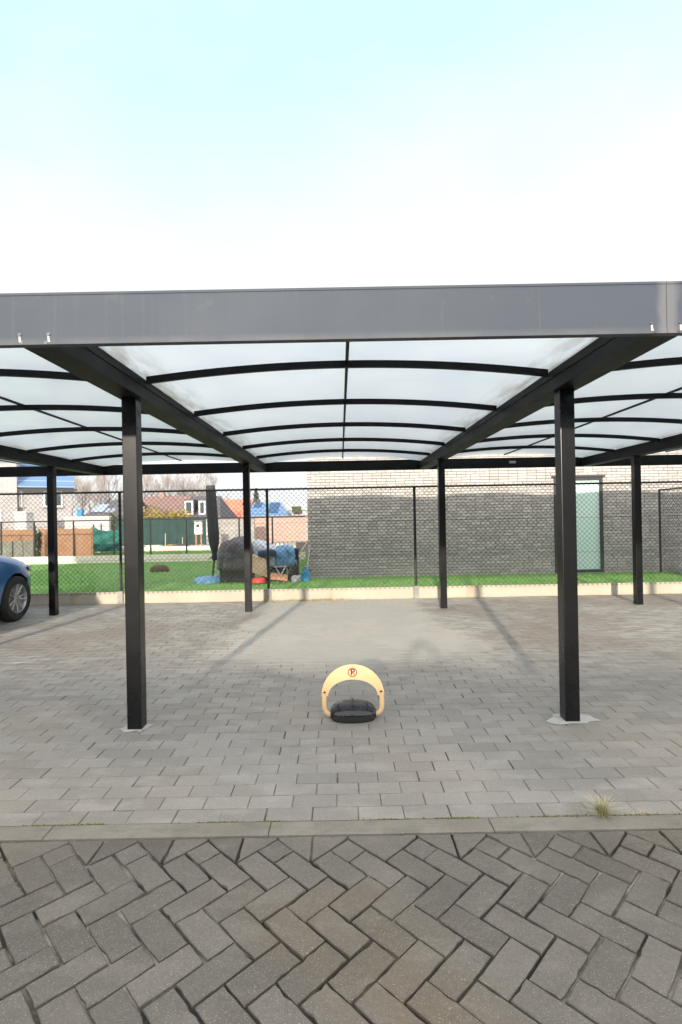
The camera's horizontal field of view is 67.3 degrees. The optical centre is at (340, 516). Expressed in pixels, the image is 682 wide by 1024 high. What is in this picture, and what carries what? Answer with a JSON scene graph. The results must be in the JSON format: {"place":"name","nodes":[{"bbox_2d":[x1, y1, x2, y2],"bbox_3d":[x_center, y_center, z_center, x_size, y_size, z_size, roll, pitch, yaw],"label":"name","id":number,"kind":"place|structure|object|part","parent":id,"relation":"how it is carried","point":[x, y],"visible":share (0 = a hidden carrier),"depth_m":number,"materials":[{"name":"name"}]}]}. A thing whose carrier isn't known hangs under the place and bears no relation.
{"place":"outdoors","nodes":[
{"label":"outdoors","id":0,"kind":"place"},
{"bbox_2d":[13,512,34,529],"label":"garden shed","id":1,"kind":"structure","parent":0,"point":[25,516],"depth_m":25.00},
{"bbox_2d":[39,537,295,552],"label":"gravel yard","id":2,"kind":"structure","parent":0,"point":[207,543],"depth_m":28.37,"materials":[{"name":"grey gravel"}]},
{"bbox_2d":[77,509,83,516],"bbox_3d":[-14.457,0.665,28.550,0.260,2.100,0.300,-1,0,0],"label":"blue box","id":3,"kind":"object","parent":2,"relation":"on","point":[80,512],"visible":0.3,"depth_m":28.40,"materials":[{"name":"paint"}]},
{"bbox_2d":[109,513,121,530],"bbox_3d":[-13.848,0.747,31.018,1.881,1.936,0.998,-1,0,0],"label":"hedge","id":4,"kind":"object","parent":2,"relation":"on","point":[112,518],"visible":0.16,"depth_m":30.88,"materials":[{"name":"green plant"}]},
{"bbox_2d":[116,517,205,545],"bbox_3d":[-9.272,0.843,26.530,4.681,1.554,0.180,-1,0,0],"label":"privacy screen","id":5,"kind":"object","parent":2,"relation":"on","point":[171,539],"visible":0.37,"depth_m":26.50,"materials":[{"name":"green fabric"}]},
{"bbox_2d":[143,504,192,518],"bbox_3d":[-10.815,0.455,31.036,3.842,2.427,1.663,-1,0,0],"label":"hedge","id":6,"kind":"object","parent":2,"relation":"on","point":[170,514],"visible":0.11,"depth_m":30.77,"materials":[{"name":"yellow plant"}]},
{"bbox_2d":[194,520,202,545],"bbox_3d":[-6.689,0.891,24.200,0.420,1.403,0.360,-1,0,0],"label":"nest box","id":7,"kind":"object","parent":2,"relation":"on","point":[198,528],"visible":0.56,"depth_m":24.08,"materials":[{"name":"white wood"}]},
{"bbox_2d":[39,550,307,558],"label":"lawn","id":8,"kind":"structure","parent":0,"point":[168,552],"depth_m":22.16,"materials":[{"name":"green plant"}]},
{"bbox_2d":[0,540,33,556],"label":"compost panel","id":9,"kind":"object","parent":8,"relation":"on","point":[13,552],"visible":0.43,"depth_m":19.18,"materials":[{"name":"beige wood"}]},
{"bbox_2d":[2,529,36,556],"bbox_3d":[-13.349,1.105,19.635,3.337,1.220,0.110,-1,0,0],"label":"reed fence","id":10,"kind":"object","parent":8,"relation":"on","point":[14,533],"visible":0.18,"depth_m":19.58,"materials":[{"name":"orange wood"}]},
{"bbox_2d":[33,526,42,556],"bbox_3d":[-11.210,0.999,19.002,0.331,1.318,0.324,-1,0,0],"label":"shrub","id":11,"kind":"object","parent":8,"relation":"on","point":[38,538],"visible":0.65,"depth_m":18.96,"materials":[{"name":"green plant"}]},
{"bbox_2d":[40,527,93,556],"bbox_3d":[-10.491,1.052,19.635,1.998,1.220,0.110,-1,0,0],"label":"reed fence","id":12,"kind":"object","parent":8,"relation":"on","point":[68,547],"visible":0.44,"depth_m":19.58,"materials":[{"name":"orange wood"}]},
{"bbox_2d":[93,524,118,551],"bbox_3d":[-10.335,0.990,22.626,1.235,1.300,0.208,-1,0,0],"label":"privacy screen","id":13,"kind":"object","parent":8,"relation":"on","point":[96,537],"visible":0.58,"depth_m":22.60,"materials":[{"name":"teal fabric"}]},
{"bbox_2d":[273,541,305,547],"bbox_3d":[-1.886,1.255,21.000,1.930,0.460,0.030,-1,0,0],"label":"trellis","id":14,"kind":"object","parent":8,"relation":"on","point":[288,541],"visible":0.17,"depth_m":20.98,"materials":[{"name":"white wood"}]},
{"bbox_2d":[184,496,236,535],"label":"dormer house","id":15,"kind":"structure","parent":0,"point":[194,506],"depth_m":44.23,"materials":[{"name":"tile"}]},
{"bbox_2d":[224,499,253,516],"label":"red roofed house","id":16,"kind":"structure","parent":0,"point":[231,502],"depth_m":54.34,"materials":[{"name":"brown tile"}]},
{"bbox_2d":[251,502,291,515],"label":"solar house","id":17,"kind":"structure","parent":0,"point":[283,511],"depth_m":52.61,"materials":[{"name":"blue glass"}]},
{"bbox_2d":[284,504,307,516],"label":"pale house","id":18,"kind":"structure","parent":0,"point":[290,509],"depth_m":62.00,"materials":[{"name":"white paint"}]},
{"bbox_2d":[296,542,307,553],"bbox_3d":[-1.388,1.253,20.250,0.660,0.435,0.560,-1,0,0],"label":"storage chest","id":19,"kind":"object","parent":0,"point":[299,546],"visible":0.3,"depth_m":20.00,"materials":[{"name":"grey plastic"}]},
{"bbox_2d":[0,593,681,826],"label":"paved parking bay","id":20,"kind":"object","parent":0,"point":[39,645],"visible":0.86,"depth_m":3.65,"materials":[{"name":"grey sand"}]},
{"bbox_2d":[0,555,31,621],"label":"parked car","id":21,"kind":"object","parent":20,"relation":"on","point":[15,586],"visible":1,"depth_m":7.45,"materials":[{"name":"blue paint"}]},
{"bbox_2d":[119,724,153,732],"bbox_3d":[-1.419,1.471,3.572,0.197,0.003,0.205,-1,0,42],"label":"cement patch","id":22,"kind":"object","parent":20,"relation":"on","point":[123,729],"visible":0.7,"depth_m":3.53,"materials":[{"name":"grey concrete"}]},
{"bbox_2d":[0,281,681,729],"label":"carport","id":23,"kind":"object","parent":20,"relation":"on","point":[248,381],"visible":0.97,"depth_m":3.63,"materials":[{"name":"black metal"}]},
{"bbox_2d":[321,664,383,722],"bbox_3d":[0.091,1.261,3.680,0.452,0.374,0.232,-1,0,0],"label":"parking barrier","id":24,"kind":"object","parent":20,"relation":"on","point":[352,710],"visible":1,"depth_m":3.67,"materials":[{"name":"yellow plastic"}]},
{"bbox_2d":[30,593,679,605],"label":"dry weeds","id":25,"kind":"object","parent":20,"relation":"on","point":[310,600],"visible":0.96,"depth_m":8.85,"materials":[{"name":"plant"}]},
{"bbox_2d":[224,604,489,664],"bbox_3d":[0.027,1.451,6.540,4.200,0.010,4.080,-1,0,0],"label":"sand patch","id":26,"kind":"object","parent":20,"relation":"on","point":[351,648],"visible":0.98,"depth_m":6.22,"materials":[{"name":"beige sand"}]},
{"bbox_2d":[546,713,600,724],"bbox_3d":[1.615,1.416,3.580,0.384,0.003,0.192,-1,0,0],"label":"cement patch","id":27,"kind":"object","parent":20,"relation":"on","point":[559,720],"visible":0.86,"depth_m":3.55,"materials":[{"name":"grey concrete"}]},
{"bbox_2d":[575,789,627,824],"bbox_3d":[1.248,1.379,2.443,0.281,0.110,0.271,-1,0,0],"label":"grass tuft","id":28,"kind":"object","parent":20,"relation":"on","point":[601,810],"visible":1,"depth_m":2.44,"materials":[{"name":"plant"}]},
{"bbox_2d":[0,830,681,1023],"bbox_3d":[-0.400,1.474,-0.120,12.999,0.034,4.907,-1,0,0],"label":"herringbone road","id":29,"kind":"structure","parent":0,"point":[388,995],"depth_m":1.80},
{"bbox_2d":[0,0,681,516],"label":"sky","id":30,"kind":"structure","parent":0,"point":[146,145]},
{"bbox_2d":[26,559,681,592],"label":"lawn","id":31,"kind":"structure","parent":0,"point":[281,582],"depth_m":11.53,"materials":[{"name":"green plant"}]},
{"bbox_2d":[150,564,169,571],"bbox_3d":[-5.025,1.438,14.234,0.496,0.198,0.372,-1,0,-27],"label":"brown clump","id":32,"kind":"object","parent":31,"relation":"on","point":[157,568],"visible":0.87,"depth_m":14.12,"materials":[{"name":"brown soil"}]},
{"bbox_2d":[194,575,220,584],"bbox_3d":[-2.968,1.415,11.546,0.612,0.168,0.568,-1,0,0],"label":"parasol base bag","id":33,"kind":"object","parent":31,"relation":"on","point":[205,581],"visible":0.63,"depth_m":11.30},
{"bbox_2d":[206,485,218,575],"bbox_3d":[-2.884,0.342,11.600,0.289,2.086,0.260,-1,0,0],"label":"closed parasol","id":34,"kind":"object","parent":33,"relation":"on","point":[212,512],"visible":0.75,"depth_m":11.51,"materials":[{"name":"black fabric"}]},
{"bbox_2d":[220,570,254,582],"bbox_3d":[-2.331,1.307,11.594,0.740,0.367,0.413,-1,0,0],"label":"folding chair","id":35,"kind":"object","parent":31,"relation":"on","point":[231,575],"visible":0.38,"depth_m":11.45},
{"bbox_2d":[217,536,253,570],"bbox_3d":[-2.347,0.821,11.606,0.856,0.744,0.742,-1,0,0],"label":"furniture cover","id":36,"kind":"object","parent":35,"relation":"on","point":[238,556],"visible":0.63,"depth_m":11.28,"materials":[{"name":"grey fabric"}]},
{"bbox_2d":[252,577,266,582],"bbox_3d":[-1.774,1.392,11.200,0.330,0.122,0.330,-1,0,0],"label":"red tub","id":37,"kind":"object","parent":31,"relation":"on","point":[263,580],"visible":0.84,"depth_m":11.08,"materials":[{"name":"plastic"}]},
{"bbox_2d":[252,554,266,576],"bbox_3d":[-1.762,1.090,11.260,0.346,0.503,0.157,-1,0,0],"label":"tan panel","id":38,"kind":"object","parent":37,"relation":"on","point":[256,562],"visible":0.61,"depth_m":11.24,"materials":[{"name":"beige wood"}]},
{"bbox_2d":[262,568,286,580],"bbox_3d":[-1.503,1.332,11.740,0.550,0.279,0.390,-1,0,0],"label":"folding chair","id":39,"kind":"object","parent":31,"relation":"on","point":[273,570],"visible":0.3,"depth_m":11.56,"materials":[{"name":"grey fabric"}]},
{"bbox_2d":[270,572,287,580],"bbox_3d":[-1.334,1.316,11.160,0.387,0.159,0.315,-1,0,0],"label":"wood plank","id":40,"kind":"object","parent":31,"relation":"on","point":[278,577],"visible":0.83,"depth_m":11.14,"materials":[{"name":"brown wood"}]},
{"bbox_2d":[270,564,295,576],"bbox_3d":[-1.554,1.296,11.750,1.060,0.355,0.500,-1,0,0],"label":"garden table","id":41,"kind":"object","parent":31,"relation":"on","point":[294,565],"visible":0.28,"depth_m":11.50,"materials":[{"name":"black metal"}]},
{"bbox_2d":[251,539,276,565],"bbox_3d":[-1.748,0.825,11.753,0.726,0.594,0.607,-1,0,0],"label":"plastic sheet","id":42,"kind":"object","parent":41,"relation":"on","point":[258,544],"visible":0.44,"depth_m":11.49,"materials":[{"name":"white plastic"}]},
{"bbox_2d":[258,549,275,555],"bbox_3d":[-1.627,0.809,11.419,0.406,0.142,0.245,-1,0,0],"label":"navy cushion","id":43,"kind":"object","parent":42,"relation":"on","point":[272,552],"visible":0.72,"depth_m":11.33,"materials":[{"name":"fabric"}]},
{"bbox_2d":[275,545,294,565],"bbox_3d":[-1.318,0.882,11.689,0.606,0.465,0.551,-1,0,0],"label":"blue tarpaulin","id":44,"kind":"object","parent":41,"relation":"on","point":[290,553],"visible":0.71,"depth_m":11.48,"materials":[{"name":"blue plastic"}]},
{"bbox_2d":[288,548,298,579],"bbox_3d":[-1.087,1.108,11.910,0.250,0.715,0.280,-1,0,0],"label":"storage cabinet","id":45,"kind":"object","parent":31,"relation":"on","point":[296,559],"visible":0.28,"depth_m":11.79,"materials":[{"name":"black metal"}]},
{"bbox_3d":[-1.088,1.095,11.792,0.230,0.650,0.014,-1,0,0],"label":"door","id":46,"kind":"part","parent":45,"relation":"part of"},
{"bbox_2d":[291,575,301,581],"bbox_3d":[-0.972,1.391,11.500,0.266,0.145,0.184,-1,0,0],"label":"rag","id":47,"kind":"object","parent":31,"relation":"on","point":[297,577],"visible":0.77,"depth_m":11.43,"materials":[{"name":"grey fabric"}]},
{"bbox_2d":[285,541,307,578],"bbox_3d":[-0.993,0.972,11.761,0.711,0.868,0.167,-1,0,-31],"label":"rake","id":48,"kind":"object","parent":31,"relation":"on","point":[295,561],"visible":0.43,"depth_m":11.67,"materials":[{"name":"brown wood"}]},
{"bbox_2d":[301,566,309,581],"bbox_3d":[-0.770,1.297,11.500,0.204,0.324,0.204,-1,0,0],"label":"gas bottle","id":49,"kind":"object","parent":31,"relation":"on","point":[305,574],"visible":0.81,"depth_m":11.42,"materials":[{"name":"blue paint"}]},
{"bbox_2d":[658,487,681,573],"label":"chain link fence","id":50,"kind":"object","parent":31,"relation":"on","point":[660,525],"visible":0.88,"depth_m":11.70,"materials":[{"name":"metal"}]},
{"bbox_2d":[676,563,681,574],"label":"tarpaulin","id":51,"kind":"object","parent":31,"relation":"on","point":[678,566],"visible":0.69,"depth_m":11.54,"materials":[{"name":"plastic"}]},
{"label":"ground","id":52,"kind":"structure","parent":0,"visible":0},
{"bbox_2d":[0,463,77,532],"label":"white house","id":53,"kind":"structure","parent":52,"relation":"on","point":[26,484],"depth_m":27.15,"materials":[{"name":"paint"}]},
{"bbox_2d":[18,491,23,507],"bbox_3d":[-16.764,-0.922,26.858,0.273,0.979,0.140,-1,0,-28],"label":"window","id":54,"kind":"structure","parent":53,"relation":"in","point":[20,496],"depth_m":26.86,"materials":[{"name":"white glass"}]},
{"bbox_2d":[42,491,63,507],"bbox_3d":[-15.446,-0.910,27.549,1.003,0.934,0.140,-1,0,-28],"label":"window","id":55,"kind":"structure","parent":53,"relation":"in","point":[60,505],"depth_m":27.66,"materials":[{"name":"white glass"}]},
{"bbox_2d":[71,476,91,516],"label":"bare tree","id":56,"kind":"object","parent":52,"relation":"on","point":[81,490],"visible":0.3,"depth_m":66.31,"materials":[{"name":"brown plant"}]},
{"bbox_2d":[71,477,101,511],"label":"bare tree","id":57,"kind":"object","parent":52,"relation":"on","point":[89,496],"visible":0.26,"depth_m":73.54,"materials":[{"name":"brown plant"}]},
{"bbox_2d":[64,516,111,530],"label":"garden wall","id":58,"kind":"structure","parent":52,"relation":"on","point":[79,525],"depth_m":26.50,"materials":[{"name":"paint"}]},
{"bbox_2d":[74,475,107,511],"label":"bare tree","id":59,"kind":"object","parent":52,"relation":"on","point":[77,479],"visible":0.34,"depth_m":69.94,"materials":[{"name":"brown plant"}]},
{"bbox_2d":[75,475,112,506],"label":"bare tree","id":60,"kind":"object","parent":52,"relation":"on","point":[102,483],"visible":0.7,"depth_m":67.31,"materials":[{"name":"brown plant"}]},
{"bbox_2d":[93,475,121,504],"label":"bare tree","id":61,"kind":"object","parent":52,"relation":"on","point":[113,488],"visible":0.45,"depth_m":74.89,"materials":[{"name":"brown plant"}]},
{"bbox_2d":[84,497,147,524],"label":"tiled house","id":62,"kind":"structure","parent":52,"relation":"on","point":[99,512],"depth_m":42.77,"materials":[{"name":"grey tile"}]},
{"bbox_2d":[107,478,145,501],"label":"bare tree","id":63,"kind":"object","parent":52,"relation":"on","point":[120,489],"visible":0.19,"depth_m":69.61,"materials":[{"name":"brown plant"}]},
{"bbox_2d":[142,463,159,498],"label":"bare tree","id":64,"kind":"object","parent":52,"relation":"on","point":[146,489],"visible":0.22,"depth_m":73.57,"materials":[{"name":"brown plant"}]},
{"bbox_2d":[0,516,305,563],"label":"garden fence","id":65,"kind":"object","parent":52,"relation":"on","point":[109,558],"visible":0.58,"depth_m":17.47,"materials":[{"name":"wood"}]},
{"bbox_2d":[142,461,169,496],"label":"bare tree","id":66,"kind":"object","parent":52,"relation":"on","point":[157,485],"visible":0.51,"depth_m":67.83,"materials":[{"name":"brown plant"}]},
{"bbox_2d":[152,474,177,495],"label":"bare tree","id":67,"kind":"object","parent":52,"relation":"on","point":[163,487],"visible":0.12,"depth_m":76.31,"materials":[{"name":"brown plant"}]},
{"bbox_2d":[143,492,190,518],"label":"brown roofed house","id":68,"kind":"structure","parent":52,"relation":"on","point":[175,501],"depth_m":48.04,"materials":[{"name":"brick"}]},
{"bbox_2d":[160,461,196,495],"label":"bare tree","id":69,"kind":"object","parent":52,"relation":"on","point":[174,484],"visible":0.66,"depth_m":70.05,"materials":[{"name":"brown plant"}]},
{"bbox_2d":[163,461,209,495],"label":"bare tree","id":70,"kind":"object","parent":52,"relation":"on","point":[188,482],"visible":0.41,"depth_m":71.98,"materials":[{"name":"brown plant"}]},
{"bbox_2d":[180,475,205,495],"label":"bare tree","id":71,"kind":"object","parent":52,"relation":"on","point":[193,486],"visible":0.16,"depth_m":76.09,"materials":[{"name":"brown plant"}]},
{"bbox_2d":[107,544,282,551],"bbox_3d":[-7.116,1.496,23.390,9.084,0.270,0.060,-1,0,0],"label":"garden edging","id":72,"kind":"object","parent":52,"relation":"on","point":[163,548],"visible":0.07,"depth_m":23.36,"materials":[{"name":"concrete"}]},
{"bbox_2d":[189,462,221,495],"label":"bare tree","id":73,"kind":"object","parent":52,"relation":"on","point":[210,480],"visible":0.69,"depth_m":71.53,"materials":[{"name":"brown plant"}]},
{"bbox_2d":[218,518,254,544],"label":"garden wall","id":74,"kind":"structure","parent":52,"relation":"on","point":[226,532],"depth_m":27.50,"materials":[{"name":"beige paint"}]},
{"bbox_2d":[253,488,260,501],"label":"conifer tree","id":75,"kind":"object","parent":52,"relation":"on","point":[254,498],"visible":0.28,"depth_m":65.83,"materials":[{"name":"green plant"}]},
{"bbox_2d":[252,515,308,541],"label":"garden wall","id":76,"kind":"structure","parent":52,"relation":"on","point":[282,534],"depth_m":30.00,"materials":[{"name":"beige brick"}]},
{"bbox_2d":[0,480,681,604],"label":"chain link fence","id":77,"kind":"object","parent":52,"relation":"on","point":[415,591],"visible":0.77,"depth_m":8.90,"materials":[{"name":"metal"}]},
{"bbox_2d":[0,815,681,842],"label":"kerb","id":78,"kind":"structure","parent":52,"relation":"on","point":[242,830],"depth_m":2.38,"materials":[{"name":"concrete"}]},
{"bbox_2d":[23,813,679,825],"bbox_3d":[-0.014,1.452,2.446,3.307,0.009,0.020,-1,0,0],"label":"moss","id":79,"kind":"object","parent":78,"relation":"on","point":[358,819],"visible":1,"depth_m":2.44,"materials":[{"name":"green plant"}]},
{"bbox_2d":[306,451,681,577],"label":"brick building","id":80,"kind":"structure","parent":52,"relation":"on","point":[427,477],"depth_m":12.10,"materials":[{"name":"grey brick"}]},
{"bbox_2d":[551,475,605,573],"bbox_3d":[5.635,0.204,12.130,1.260,2.325,0.180,-1,0,0],"label":"door","id":81,"kind":"structure","parent":80,"relation":"in","point":[589,562],"depth_m":12.13,"materials":[{"name":"green glass"}]}
]}

